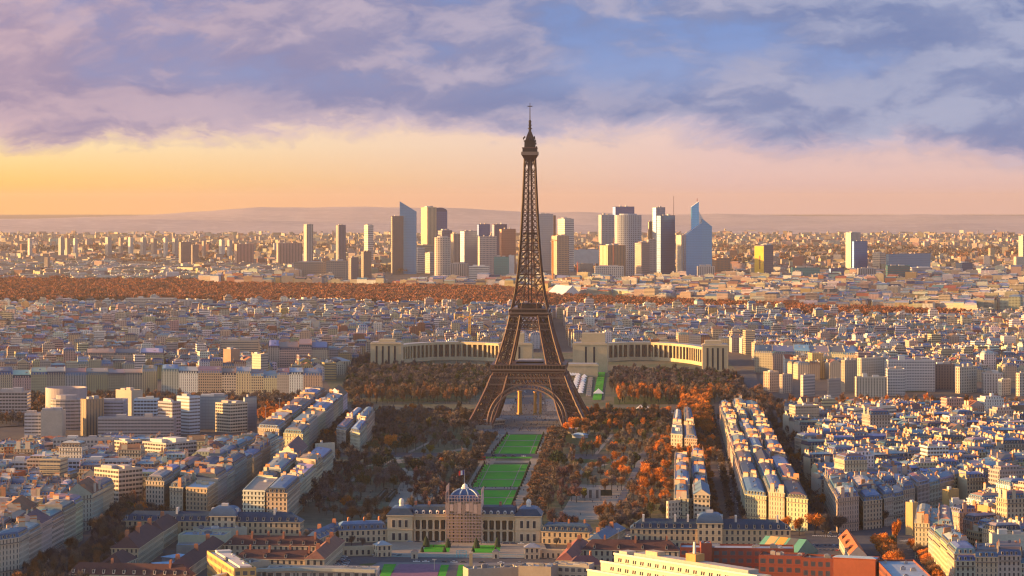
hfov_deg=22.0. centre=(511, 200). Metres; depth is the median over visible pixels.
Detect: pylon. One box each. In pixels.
[517,391,522,414]
[533,391,536,414]
[539,393,541,413]
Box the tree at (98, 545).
[92,543,103,548]
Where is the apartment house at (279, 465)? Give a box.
[262,454,292,476]
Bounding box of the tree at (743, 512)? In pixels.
[738,509,746,517]
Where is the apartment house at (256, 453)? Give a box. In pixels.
[240,445,262,479]
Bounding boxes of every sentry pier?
[410,549,418,558]
[492,549,499,558]
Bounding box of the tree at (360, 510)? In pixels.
[356,506,365,519]
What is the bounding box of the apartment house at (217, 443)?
[202,441,223,447]
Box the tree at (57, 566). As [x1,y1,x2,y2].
[54,565,65,571]
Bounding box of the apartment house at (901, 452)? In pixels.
[889,448,907,459]
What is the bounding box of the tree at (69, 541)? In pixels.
[64,536,74,546]
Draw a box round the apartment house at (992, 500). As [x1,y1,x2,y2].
[971,499,995,503]
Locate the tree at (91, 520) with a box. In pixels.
[86,517,97,527]
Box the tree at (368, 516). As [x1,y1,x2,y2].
[364,512,371,519]
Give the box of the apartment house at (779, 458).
[770,451,788,475]
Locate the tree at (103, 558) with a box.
[100,555,108,561]
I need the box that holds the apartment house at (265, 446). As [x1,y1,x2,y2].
[247,436,270,470]
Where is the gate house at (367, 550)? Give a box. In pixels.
[343,545,373,555]
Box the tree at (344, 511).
[342,507,348,517]
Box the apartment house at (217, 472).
[196,463,227,504]
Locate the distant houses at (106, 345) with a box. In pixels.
[0,259,1023,530]
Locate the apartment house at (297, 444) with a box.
[282,435,307,456]
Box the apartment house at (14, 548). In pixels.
[0,521,29,575]
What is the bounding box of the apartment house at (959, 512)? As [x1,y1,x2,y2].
[951,500,979,533]
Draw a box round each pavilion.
[370,339,403,364]
[498,333,533,359]
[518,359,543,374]
[567,363,598,376]
[572,333,608,372]
[580,488,600,497]
[701,340,728,371]
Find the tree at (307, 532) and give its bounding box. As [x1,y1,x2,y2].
[303,529,310,535]
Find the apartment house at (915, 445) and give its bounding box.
[907,441,927,446]
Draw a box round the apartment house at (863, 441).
[847,438,869,443]
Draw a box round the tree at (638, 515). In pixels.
[633,512,643,519]
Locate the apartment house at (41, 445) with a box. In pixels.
[23,440,44,449]
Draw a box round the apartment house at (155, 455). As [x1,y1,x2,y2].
[145,452,161,456]
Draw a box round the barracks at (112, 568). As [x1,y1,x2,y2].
[67,558,195,575]
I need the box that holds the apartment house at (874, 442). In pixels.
[865,438,879,444]
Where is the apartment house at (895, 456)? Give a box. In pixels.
[889,454,905,459]
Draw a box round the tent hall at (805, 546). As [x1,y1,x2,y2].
[759,536,818,554]
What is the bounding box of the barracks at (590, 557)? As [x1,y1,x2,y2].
[569,551,600,570]
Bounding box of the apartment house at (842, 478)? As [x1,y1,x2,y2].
[827,473,852,524]
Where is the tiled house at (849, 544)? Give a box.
[838,529,866,555]
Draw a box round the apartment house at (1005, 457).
[988,450,1018,464]
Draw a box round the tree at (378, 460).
[371,452,389,474]
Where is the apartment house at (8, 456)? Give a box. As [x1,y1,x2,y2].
[4,453,31,458]
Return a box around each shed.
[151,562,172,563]
[161,553,184,561]
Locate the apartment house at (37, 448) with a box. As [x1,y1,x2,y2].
[34,447,54,453]
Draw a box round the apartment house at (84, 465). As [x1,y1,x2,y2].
[79,459,104,481]
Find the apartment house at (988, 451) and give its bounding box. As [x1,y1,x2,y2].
[985,449,998,456]
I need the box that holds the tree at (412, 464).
[407,458,425,468]
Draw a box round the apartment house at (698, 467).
[691,461,707,493]
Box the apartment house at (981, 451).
[961,443,985,458]
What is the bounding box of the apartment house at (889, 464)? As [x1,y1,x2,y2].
[874,460,894,467]
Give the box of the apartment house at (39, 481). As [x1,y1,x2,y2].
[36,476,48,486]
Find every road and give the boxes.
[335,452,667,459]
[349,411,672,415]
[374,557,555,562]
[446,565,458,575]
[510,380,546,410]
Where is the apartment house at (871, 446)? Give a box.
[860,443,883,450]
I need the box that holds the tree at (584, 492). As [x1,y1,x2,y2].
[581,487,586,495]
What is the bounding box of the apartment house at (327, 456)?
[308,447,333,474]
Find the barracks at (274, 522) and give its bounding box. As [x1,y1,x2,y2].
[121,503,303,535]
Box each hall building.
[176,542,202,553]
[178,530,230,542]
[193,525,246,537]
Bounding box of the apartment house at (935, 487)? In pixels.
[921,469,940,507]
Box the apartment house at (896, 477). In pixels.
[890,471,903,484]
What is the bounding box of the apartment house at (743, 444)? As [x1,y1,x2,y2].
[732,440,749,469]
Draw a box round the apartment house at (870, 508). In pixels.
[859,484,882,529]
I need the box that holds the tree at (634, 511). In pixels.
[631,507,638,518]
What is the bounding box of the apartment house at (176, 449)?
[160,445,183,455]
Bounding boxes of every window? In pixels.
[376,346,377,363]
[382,346,383,363]
[388,346,389,363]
[585,347,586,362]
[593,347,594,362]
[707,348,708,367]
[712,348,713,367]
[717,348,718,369]
[722,348,723,369]
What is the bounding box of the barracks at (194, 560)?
[172,534,224,575]
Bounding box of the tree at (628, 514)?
[626,509,631,521]
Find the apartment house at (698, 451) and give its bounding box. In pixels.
[691,446,704,463]
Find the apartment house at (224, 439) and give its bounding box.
[207,435,229,445]
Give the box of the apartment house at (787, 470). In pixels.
[777,463,799,481]
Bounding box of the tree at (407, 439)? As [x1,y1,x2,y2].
[398,432,415,452]
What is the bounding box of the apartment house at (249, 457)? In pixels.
[227,451,252,484]
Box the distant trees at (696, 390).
[0,351,1020,575]
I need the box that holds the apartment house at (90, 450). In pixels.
[88,448,98,453]
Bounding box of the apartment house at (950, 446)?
[946,444,955,449]
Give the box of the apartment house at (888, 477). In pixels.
[877,469,894,484]
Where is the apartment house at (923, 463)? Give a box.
[909,458,936,467]
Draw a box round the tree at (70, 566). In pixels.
[67,564,75,571]
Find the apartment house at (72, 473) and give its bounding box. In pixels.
[68,467,77,479]
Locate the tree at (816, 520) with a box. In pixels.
[804,513,825,534]
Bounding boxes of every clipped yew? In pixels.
[423,536,429,546]
[445,538,450,547]
[473,537,479,547]
[494,537,500,546]
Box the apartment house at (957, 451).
[948,446,966,453]
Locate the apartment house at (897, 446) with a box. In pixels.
[889,443,904,450]
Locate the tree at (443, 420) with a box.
[438,417,448,430]
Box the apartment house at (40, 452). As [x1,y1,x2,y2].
[37,449,58,455]
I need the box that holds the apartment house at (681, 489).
[674,479,689,518]
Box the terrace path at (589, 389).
[586,377,592,395]
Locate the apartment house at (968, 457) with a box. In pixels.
[959,450,978,460]
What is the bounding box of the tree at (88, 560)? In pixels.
[82,554,91,561]
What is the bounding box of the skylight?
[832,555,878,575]
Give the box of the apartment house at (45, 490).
[40,482,56,497]
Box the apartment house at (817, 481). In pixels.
[811,470,824,503]
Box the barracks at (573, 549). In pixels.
[555,535,587,561]
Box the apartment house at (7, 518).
[0,512,13,524]
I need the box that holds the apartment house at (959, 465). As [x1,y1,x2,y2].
[955,460,973,470]
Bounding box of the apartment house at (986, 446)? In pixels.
[967,441,995,449]
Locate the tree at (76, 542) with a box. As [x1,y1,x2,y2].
[72,537,78,546]
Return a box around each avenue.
[0,421,22,426]
[66,513,121,571]
[711,400,740,518]
[740,369,759,401]
[764,411,781,423]
[768,407,832,541]
[808,524,931,575]
[885,521,905,535]
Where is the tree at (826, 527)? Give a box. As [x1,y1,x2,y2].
[819,521,831,537]
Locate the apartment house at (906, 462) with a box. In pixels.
[901,457,924,464]
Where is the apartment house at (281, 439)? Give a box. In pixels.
[278,435,284,450]
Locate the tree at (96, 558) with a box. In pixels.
[92,554,100,561]
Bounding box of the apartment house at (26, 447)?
[13,440,38,454]
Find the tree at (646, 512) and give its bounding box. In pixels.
[641,509,649,517]
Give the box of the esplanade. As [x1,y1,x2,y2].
[471,399,572,433]
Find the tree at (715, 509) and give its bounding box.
[713,507,722,513]
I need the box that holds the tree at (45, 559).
[38,551,48,562]
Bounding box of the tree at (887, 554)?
[882,550,898,558]
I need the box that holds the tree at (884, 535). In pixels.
[880,533,889,538]
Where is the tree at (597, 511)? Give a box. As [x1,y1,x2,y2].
[593,504,604,521]
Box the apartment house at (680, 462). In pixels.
[674,459,688,473]
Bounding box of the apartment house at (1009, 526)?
[981,518,1020,542]
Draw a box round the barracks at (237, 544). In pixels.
[223,530,322,554]
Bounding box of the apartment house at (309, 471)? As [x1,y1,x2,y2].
[289,463,316,502]
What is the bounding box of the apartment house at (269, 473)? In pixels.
[258,466,279,477]
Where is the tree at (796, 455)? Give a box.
[789,453,800,459]
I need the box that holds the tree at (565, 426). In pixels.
[563,422,569,429]
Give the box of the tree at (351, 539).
[348,535,354,545]
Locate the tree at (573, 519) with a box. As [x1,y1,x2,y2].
[567,515,579,522]
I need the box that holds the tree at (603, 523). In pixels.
[598,520,608,527]
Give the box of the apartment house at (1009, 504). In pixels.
[995,487,1023,520]
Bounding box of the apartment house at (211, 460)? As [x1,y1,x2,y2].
[194,456,220,466]
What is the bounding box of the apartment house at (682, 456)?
[674,451,688,467]
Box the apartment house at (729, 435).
[728,431,737,463]
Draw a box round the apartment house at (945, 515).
[939,504,952,524]
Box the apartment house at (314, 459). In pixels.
[294,451,323,481]
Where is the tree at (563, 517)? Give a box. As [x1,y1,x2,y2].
[556,511,567,521]
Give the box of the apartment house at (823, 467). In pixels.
[822,464,833,471]
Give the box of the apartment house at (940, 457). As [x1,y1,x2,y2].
[922,454,949,459]
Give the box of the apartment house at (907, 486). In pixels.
[896,476,915,521]
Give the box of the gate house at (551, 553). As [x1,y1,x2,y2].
[540,549,564,558]
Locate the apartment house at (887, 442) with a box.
[875,437,901,446]
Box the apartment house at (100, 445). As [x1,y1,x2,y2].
[91,440,113,451]
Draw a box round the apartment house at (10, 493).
[6,487,21,497]
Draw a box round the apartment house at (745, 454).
[733,447,756,487]
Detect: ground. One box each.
[0,215,1023,575]
[296,404,673,542]
[327,353,735,403]
[559,484,623,519]
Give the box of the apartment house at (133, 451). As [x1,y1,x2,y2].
[118,444,145,458]
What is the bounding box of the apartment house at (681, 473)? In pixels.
[674,465,689,498]
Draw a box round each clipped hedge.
[377,488,387,500]
[386,489,397,501]
[601,490,611,495]
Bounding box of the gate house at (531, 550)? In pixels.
[524,543,539,558]
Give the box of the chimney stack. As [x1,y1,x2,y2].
[469,552,472,565]
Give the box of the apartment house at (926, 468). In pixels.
[920,464,942,471]
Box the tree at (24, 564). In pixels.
[21,561,29,569]
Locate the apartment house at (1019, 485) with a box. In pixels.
[1013,481,1023,490]
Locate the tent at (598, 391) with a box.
[593,388,603,394]
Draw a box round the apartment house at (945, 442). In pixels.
[926,438,952,446]
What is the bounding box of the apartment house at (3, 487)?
[0,484,7,496]
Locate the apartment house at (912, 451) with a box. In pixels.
[900,444,922,458]
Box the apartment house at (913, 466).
[890,461,919,471]
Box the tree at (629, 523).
[624,519,634,530]
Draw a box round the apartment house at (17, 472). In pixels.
[0,468,25,475]
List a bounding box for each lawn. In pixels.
[380,564,395,575]
[424,545,449,551]
[438,565,448,575]
[457,565,463,575]
[473,464,527,486]
[473,545,499,552]
[476,490,515,504]
[486,457,531,457]
[493,435,541,453]
[592,372,604,399]
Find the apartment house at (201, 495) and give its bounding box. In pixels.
[185,480,218,510]
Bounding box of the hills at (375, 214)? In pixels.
[0,207,1023,225]
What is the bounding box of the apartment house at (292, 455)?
[276,450,296,468]
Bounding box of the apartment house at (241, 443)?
[224,435,248,452]
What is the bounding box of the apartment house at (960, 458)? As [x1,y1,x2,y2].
[950,453,966,462]
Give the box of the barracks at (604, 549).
[582,535,679,561]
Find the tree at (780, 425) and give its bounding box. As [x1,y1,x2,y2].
[772,422,782,429]
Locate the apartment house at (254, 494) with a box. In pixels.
[242,476,277,511]
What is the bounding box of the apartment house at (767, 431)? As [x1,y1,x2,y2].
[762,428,777,447]
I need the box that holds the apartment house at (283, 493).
[266,471,300,514]
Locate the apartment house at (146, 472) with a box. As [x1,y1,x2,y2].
[141,466,157,489]
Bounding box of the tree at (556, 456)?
[548,450,566,465]
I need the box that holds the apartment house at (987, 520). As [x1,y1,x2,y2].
[977,514,1004,525]
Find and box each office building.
[207,549,255,575]
[244,558,268,575]
[266,565,379,575]
[463,563,517,575]
[518,562,557,575]
[554,561,593,575]
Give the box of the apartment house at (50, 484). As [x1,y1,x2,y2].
[47,480,60,486]
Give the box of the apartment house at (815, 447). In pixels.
[813,445,823,451]
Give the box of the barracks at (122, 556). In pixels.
[103,549,137,562]
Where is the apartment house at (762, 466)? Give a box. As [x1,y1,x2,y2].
[757,458,775,483]
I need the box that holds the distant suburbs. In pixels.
[0,229,1023,277]
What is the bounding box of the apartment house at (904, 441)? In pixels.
[898,438,920,445]
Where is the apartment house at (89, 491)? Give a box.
[67,477,103,530]
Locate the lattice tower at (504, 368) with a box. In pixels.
[464,106,589,428]
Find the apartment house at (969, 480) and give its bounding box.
[957,467,983,500]
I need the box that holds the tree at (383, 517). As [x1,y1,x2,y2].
[380,513,386,520]
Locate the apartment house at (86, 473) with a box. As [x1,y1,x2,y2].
[80,469,93,478]
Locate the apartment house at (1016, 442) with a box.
[995,434,1023,452]
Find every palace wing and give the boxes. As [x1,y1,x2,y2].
[403,341,499,362]
[608,342,701,365]
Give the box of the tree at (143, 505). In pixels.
[134,501,147,508]
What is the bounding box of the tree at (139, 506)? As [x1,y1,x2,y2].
[134,503,143,510]
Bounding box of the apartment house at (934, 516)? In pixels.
[929,506,938,529]
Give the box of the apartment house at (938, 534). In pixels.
[932,525,960,566]
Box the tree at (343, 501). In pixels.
[340,496,351,505]
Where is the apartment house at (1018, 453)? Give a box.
[1010,451,1023,455]
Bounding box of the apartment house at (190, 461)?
[177,456,201,468]
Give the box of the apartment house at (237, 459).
[218,449,246,497]
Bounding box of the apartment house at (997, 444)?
[981,439,1003,449]
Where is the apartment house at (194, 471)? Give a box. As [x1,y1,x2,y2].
[179,466,201,481]
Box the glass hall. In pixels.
[549,285,579,294]
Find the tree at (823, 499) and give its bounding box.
[815,493,825,502]
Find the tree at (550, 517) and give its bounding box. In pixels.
[546,508,557,521]
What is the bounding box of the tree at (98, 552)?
[92,547,103,557]
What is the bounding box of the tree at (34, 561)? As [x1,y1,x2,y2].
[30,557,38,566]
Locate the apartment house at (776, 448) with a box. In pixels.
[767,443,786,457]
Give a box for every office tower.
[234,242,253,263]
[276,242,301,263]
[294,261,325,276]
[304,223,312,261]
[326,259,347,279]
[336,224,345,260]
[348,256,358,279]
[361,251,371,278]
[364,224,372,263]
[391,215,402,274]
[400,202,416,273]
[417,244,433,252]
[417,247,424,272]
[421,206,436,244]
[425,252,433,272]
[434,236,450,275]
[437,208,446,235]
[438,229,451,236]
[451,233,459,262]
[451,262,467,276]
[460,230,476,270]
[469,265,488,280]
[477,223,489,264]
[478,235,496,274]
[492,223,506,254]
[494,255,508,275]
[499,227,515,273]
[509,255,513,273]
[539,213,552,270]
[552,234,568,274]
[553,215,555,235]
[558,218,573,270]
[574,249,597,264]
[595,265,623,277]
[598,213,613,265]
[600,243,625,276]
[613,206,633,214]
[614,214,641,275]
[635,241,649,274]
[647,238,655,272]
[648,221,652,238]
[653,206,664,270]
[657,214,674,273]
[676,235,683,271]
[684,200,711,275]
[697,265,714,275]
[712,257,729,272]
[754,244,772,273]
[791,266,819,275]
[829,267,843,274]
[846,232,860,268]
[852,240,866,267]
[857,267,875,274]
[872,252,884,268]
[886,253,929,266]
[886,265,909,276]
[910,266,953,271]
[956,261,972,270]
[976,267,994,273]
[1018,235,1023,256]
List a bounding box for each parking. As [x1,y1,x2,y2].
[337,557,379,565]
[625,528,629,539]
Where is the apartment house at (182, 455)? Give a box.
[163,449,188,459]
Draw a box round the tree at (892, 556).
[886,554,897,558]
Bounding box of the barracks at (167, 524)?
[152,511,178,548]
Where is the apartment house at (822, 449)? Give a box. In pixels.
[817,445,826,451]
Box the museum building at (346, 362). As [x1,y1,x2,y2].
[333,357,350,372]
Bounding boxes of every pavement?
[358,563,375,565]
[372,562,520,569]
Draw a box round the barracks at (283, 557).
[237,544,312,564]
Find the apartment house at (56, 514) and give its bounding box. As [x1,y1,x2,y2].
[25,505,64,553]
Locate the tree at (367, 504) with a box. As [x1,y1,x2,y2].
[362,495,372,519]
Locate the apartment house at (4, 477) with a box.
[0,471,12,482]
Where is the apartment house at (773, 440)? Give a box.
[763,435,780,449]
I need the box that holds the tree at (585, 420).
[578,417,587,432]
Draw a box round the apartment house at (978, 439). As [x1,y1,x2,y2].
[962,433,993,444]
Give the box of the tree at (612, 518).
[608,516,615,522]
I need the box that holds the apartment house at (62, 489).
[54,482,67,492]
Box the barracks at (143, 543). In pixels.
[110,518,163,562]
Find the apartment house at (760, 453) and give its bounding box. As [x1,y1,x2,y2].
[753,448,774,470]
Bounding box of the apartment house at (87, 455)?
[82,450,109,457]
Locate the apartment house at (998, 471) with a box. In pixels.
[988,461,1023,484]
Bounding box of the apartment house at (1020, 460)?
[1010,453,1023,466]
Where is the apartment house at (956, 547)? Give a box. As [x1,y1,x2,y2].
[946,535,974,575]
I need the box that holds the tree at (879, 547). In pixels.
[876,543,887,551]
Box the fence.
[395,550,539,557]
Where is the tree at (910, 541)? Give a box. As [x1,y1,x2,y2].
[907,538,914,551]
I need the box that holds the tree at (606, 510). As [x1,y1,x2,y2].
[603,507,608,515]
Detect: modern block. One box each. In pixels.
[0,387,30,420]
[0,456,26,469]
[0,497,11,506]
[24,410,40,436]
[30,439,52,449]
[41,407,65,436]
[51,394,80,429]
[53,435,114,447]
[68,456,131,468]
[81,395,103,435]
[94,464,141,501]
[98,414,175,436]
[104,398,127,415]
[114,438,141,451]
[116,387,142,415]
[126,296,175,306]
[134,396,158,415]
[142,436,195,456]
[158,398,180,436]
[177,393,199,433]
[179,298,205,306]
[200,393,227,428]
[215,400,246,432]
[221,337,259,356]
[223,347,239,361]
[239,318,264,329]
[243,394,256,429]
[252,352,267,369]
[296,297,323,302]
[301,319,319,326]
[315,440,334,473]
[666,497,693,518]
[697,316,730,322]
[763,370,778,391]
[779,373,791,393]
[800,373,814,396]
[827,377,840,399]
[841,358,856,391]
[847,403,895,413]
[851,412,904,417]
[855,373,886,396]
[857,355,883,375]
[886,356,934,390]
[886,366,904,395]
[906,500,917,536]
[935,361,954,388]
[942,486,958,505]
[949,497,966,507]
[955,363,976,393]
[977,502,995,511]
[982,370,1002,393]
[989,529,1023,549]
[998,378,1010,395]
[1016,371,1023,395]
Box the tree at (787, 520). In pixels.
[781,516,791,525]
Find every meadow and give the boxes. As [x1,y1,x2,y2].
[380,393,467,400]
[450,434,468,439]
[564,435,595,444]
[565,434,585,442]
[576,459,610,462]
[612,425,633,433]
[614,396,678,403]
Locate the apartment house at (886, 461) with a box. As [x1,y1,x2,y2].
[875,458,901,464]
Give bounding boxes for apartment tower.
[28,238,31,255]
[58,237,63,254]
[65,238,69,254]
[73,238,77,252]
[105,237,111,254]
[118,237,122,252]
[128,237,132,253]
[140,237,145,255]
[151,238,156,253]
[163,237,167,256]
[172,238,177,255]
[179,241,191,262]
[191,244,198,263]
[202,241,205,255]
[219,239,224,255]
[227,239,231,255]
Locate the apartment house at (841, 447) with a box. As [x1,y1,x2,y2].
[826,442,853,452]
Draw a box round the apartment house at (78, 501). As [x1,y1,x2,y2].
[42,492,83,541]
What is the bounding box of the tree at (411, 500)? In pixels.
[406,495,414,505]
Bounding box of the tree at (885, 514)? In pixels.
[882,510,888,521]
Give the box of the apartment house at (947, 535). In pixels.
[939,527,968,575]
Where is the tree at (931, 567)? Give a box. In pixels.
[928,564,939,573]
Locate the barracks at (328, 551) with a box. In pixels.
[304,532,345,565]
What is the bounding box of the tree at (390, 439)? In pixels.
[383,434,397,448]
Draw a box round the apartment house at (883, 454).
[869,448,888,461]
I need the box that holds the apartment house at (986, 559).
[975,540,997,575]
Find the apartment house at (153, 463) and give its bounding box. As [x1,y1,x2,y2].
[135,457,159,468]
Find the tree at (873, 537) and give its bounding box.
[869,534,878,549]
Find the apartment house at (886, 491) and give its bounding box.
[877,483,893,525]
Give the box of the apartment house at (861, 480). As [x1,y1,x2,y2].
[851,470,876,494]
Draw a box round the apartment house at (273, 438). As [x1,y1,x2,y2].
[255,431,279,458]
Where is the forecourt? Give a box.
[373,541,545,557]
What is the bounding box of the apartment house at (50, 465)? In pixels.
[39,456,68,476]
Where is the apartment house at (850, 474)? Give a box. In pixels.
[846,471,859,480]
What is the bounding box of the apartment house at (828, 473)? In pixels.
[823,468,846,512]
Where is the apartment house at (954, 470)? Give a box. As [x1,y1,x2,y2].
[941,463,958,487]
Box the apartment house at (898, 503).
[888,482,903,522]
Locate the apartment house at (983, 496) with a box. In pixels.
[966,488,998,504]
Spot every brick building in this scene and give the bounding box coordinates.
[680,542,793,568]
[700,540,711,561]
[759,550,804,575]
[802,554,879,575]
[878,559,930,575]
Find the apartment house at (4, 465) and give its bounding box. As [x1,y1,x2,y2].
[0,460,12,470]
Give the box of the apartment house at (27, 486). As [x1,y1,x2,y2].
[23,480,36,488]
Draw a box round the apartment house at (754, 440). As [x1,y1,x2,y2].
[747,434,763,448]
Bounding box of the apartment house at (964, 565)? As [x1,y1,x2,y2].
[954,544,974,575]
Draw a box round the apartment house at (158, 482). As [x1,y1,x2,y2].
[145,466,174,510]
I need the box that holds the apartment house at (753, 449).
[750,445,761,457]
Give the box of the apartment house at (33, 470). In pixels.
[28,464,39,473]
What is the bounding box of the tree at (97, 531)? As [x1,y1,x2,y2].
[91,528,100,535]
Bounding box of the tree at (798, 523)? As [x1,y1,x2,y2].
[793,516,804,535]
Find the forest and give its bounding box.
[0,242,1017,315]
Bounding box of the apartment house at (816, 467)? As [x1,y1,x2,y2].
[811,462,833,475]
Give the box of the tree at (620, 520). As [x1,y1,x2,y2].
[615,515,627,524]
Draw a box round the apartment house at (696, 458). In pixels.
[690,455,704,485]
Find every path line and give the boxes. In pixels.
[480,497,513,497]
[497,446,536,446]
[503,440,539,440]
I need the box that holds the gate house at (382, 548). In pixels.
[373,541,392,556]
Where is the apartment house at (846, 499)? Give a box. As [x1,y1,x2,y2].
[833,481,859,532]
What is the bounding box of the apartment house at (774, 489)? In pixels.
[762,469,784,519]
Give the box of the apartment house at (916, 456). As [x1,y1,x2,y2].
[911,453,919,460]
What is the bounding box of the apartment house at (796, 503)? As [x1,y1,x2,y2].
[781,475,808,530]
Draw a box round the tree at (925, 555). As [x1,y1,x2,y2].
[920,552,930,570]
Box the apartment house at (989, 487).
[981,482,995,491]
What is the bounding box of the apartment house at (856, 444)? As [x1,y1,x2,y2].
[839,440,862,448]
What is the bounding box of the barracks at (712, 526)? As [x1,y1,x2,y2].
[630,510,790,547]
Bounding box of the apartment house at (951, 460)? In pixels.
[931,455,958,466]
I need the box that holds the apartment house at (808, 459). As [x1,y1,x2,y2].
[803,448,832,480]
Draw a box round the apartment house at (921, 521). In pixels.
[914,503,929,558]
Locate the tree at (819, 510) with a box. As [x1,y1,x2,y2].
[816,503,823,514]
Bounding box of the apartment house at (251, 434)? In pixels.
[238,431,258,439]
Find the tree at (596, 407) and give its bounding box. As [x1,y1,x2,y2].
[593,402,599,411]
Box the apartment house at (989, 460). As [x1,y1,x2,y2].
[976,454,999,465]
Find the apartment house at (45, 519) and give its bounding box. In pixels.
[12,509,52,564]
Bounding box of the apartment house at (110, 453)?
[104,448,117,455]
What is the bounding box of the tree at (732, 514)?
[728,512,736,517]
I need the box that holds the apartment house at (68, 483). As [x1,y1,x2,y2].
[60,478,74,490]
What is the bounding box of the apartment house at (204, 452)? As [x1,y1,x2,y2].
[191,444,218,457]
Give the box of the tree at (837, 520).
[831,514,847,533]
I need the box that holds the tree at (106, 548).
[102,545,110,552]
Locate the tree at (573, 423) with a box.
[567,416,579,433]
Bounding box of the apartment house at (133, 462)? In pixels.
[121,456,135,465]
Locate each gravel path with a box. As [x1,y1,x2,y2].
[309,442,428,501]
[363,448,466,466]
[381,471,441,521]
[388,447,406,471]
[467,434,509,489]
[474,487,517,488]
[478,461,528,462]
[514,434,544,509]
[579,434,613,473]
[593,450,654,467]
[614,434,652,508]
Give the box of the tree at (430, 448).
[426,444,434,452]
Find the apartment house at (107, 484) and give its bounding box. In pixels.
[77,474,114,515]
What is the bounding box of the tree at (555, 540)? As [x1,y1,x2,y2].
[553,537,559,546]
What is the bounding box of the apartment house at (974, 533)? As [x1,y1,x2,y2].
[966,522,985,545]
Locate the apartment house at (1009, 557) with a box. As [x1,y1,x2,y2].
[998,540,1020,575]
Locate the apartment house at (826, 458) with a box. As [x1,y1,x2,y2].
[814,454,836,462]
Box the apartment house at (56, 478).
[50,473,67,482]
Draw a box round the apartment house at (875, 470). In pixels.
[867,464,887,474]
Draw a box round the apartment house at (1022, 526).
[1013,517,1023,531]
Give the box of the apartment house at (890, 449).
[877,446,896,450]
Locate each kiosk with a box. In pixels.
[484,418,505,424]
[567,427,589,433]
[571,433,588,438]
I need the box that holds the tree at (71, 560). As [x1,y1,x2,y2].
[67,555,75,565]
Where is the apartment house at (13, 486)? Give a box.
[8,483,22,488]
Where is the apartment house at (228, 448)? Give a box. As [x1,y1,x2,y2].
[220,442,237,454]
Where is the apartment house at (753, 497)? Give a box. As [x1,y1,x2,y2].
[740,472,766,518]
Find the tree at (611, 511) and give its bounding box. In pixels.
[601,504,614,514]
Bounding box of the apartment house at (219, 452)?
[208,448,227,457]
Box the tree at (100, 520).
[96,516,104,530]
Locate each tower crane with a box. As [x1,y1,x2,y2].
[459,314,473,334]
[550,239,557,278]
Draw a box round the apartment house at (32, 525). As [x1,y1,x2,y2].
[3,517,42,564]
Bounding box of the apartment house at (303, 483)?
[288,470,306,509]
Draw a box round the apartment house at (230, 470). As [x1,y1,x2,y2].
[221,462,234,502]
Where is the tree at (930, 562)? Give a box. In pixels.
[924,559,935,574]
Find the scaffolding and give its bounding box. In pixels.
[445,483,483,542]
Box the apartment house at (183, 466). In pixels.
[174,460,187,470]
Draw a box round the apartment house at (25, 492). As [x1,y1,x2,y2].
[19,487,30,496]
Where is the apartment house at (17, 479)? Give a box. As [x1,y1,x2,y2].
[11,475,26,483]
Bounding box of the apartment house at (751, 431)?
[745,429,761,441]
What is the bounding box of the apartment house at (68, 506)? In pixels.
[39,494,76,547]
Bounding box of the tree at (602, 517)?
[597,512,611,522]
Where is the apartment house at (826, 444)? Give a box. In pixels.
[824,439,850,447]
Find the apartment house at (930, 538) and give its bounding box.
[927,524,947,557]
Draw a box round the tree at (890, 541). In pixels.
[880,539,895,544]
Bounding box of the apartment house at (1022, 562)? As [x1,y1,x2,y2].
[1021,546,1023,575]
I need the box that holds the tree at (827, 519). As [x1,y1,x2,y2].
[821,513,831,533]
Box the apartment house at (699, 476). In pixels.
[692,474,707,483]
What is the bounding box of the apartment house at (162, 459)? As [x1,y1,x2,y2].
[140,454,166,465]
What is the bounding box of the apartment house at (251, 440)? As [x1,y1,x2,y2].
[237,434,254,445]
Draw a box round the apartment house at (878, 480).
[870,474,883,487]
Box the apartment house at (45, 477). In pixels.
[40,473,53,482]
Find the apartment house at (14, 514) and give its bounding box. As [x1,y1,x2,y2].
[0,506,25,522]
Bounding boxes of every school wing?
[307,518,337,541]
[337,516,386,542]
[541,518,592,544]
[587,522,625,541]
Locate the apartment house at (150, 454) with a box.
[145,451,160,455]
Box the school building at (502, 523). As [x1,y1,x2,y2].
[386,484,542,542]
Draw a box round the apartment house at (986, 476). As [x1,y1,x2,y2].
[975,469,988,485]
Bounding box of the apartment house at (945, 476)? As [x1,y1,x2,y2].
[928,464,954,504]
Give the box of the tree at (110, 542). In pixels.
[103,538,113,548]
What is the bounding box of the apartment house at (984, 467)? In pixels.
[964,464,990,471]
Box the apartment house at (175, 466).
[157,460,181,479]
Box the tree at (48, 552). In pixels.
[44,546,58,559]
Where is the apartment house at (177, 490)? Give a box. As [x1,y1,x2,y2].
[169,472,193,510]
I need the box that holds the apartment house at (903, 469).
[879,464,910,475]
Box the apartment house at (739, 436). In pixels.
[730,432,746,465]
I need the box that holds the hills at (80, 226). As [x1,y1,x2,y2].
[0,219,1023,233]
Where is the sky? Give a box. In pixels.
[0,0,1023,214]
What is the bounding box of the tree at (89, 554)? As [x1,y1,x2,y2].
[84,551,94,559]
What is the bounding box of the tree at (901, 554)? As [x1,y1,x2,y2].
[891,548,905,557]
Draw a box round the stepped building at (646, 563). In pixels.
[587,542,770,575]
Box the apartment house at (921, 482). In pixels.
[907,470,929,504]
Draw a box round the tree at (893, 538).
[887,534,895,541]
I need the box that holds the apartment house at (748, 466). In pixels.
[737,457,759,501]
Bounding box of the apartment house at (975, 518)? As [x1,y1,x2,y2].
[962,507,995,534]
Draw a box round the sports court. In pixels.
[390,564,439,575]
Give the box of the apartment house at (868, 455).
[843,447,874,467]
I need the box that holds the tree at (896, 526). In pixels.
[891,519,901,544]
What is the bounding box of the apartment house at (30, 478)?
[26,471,41,483]

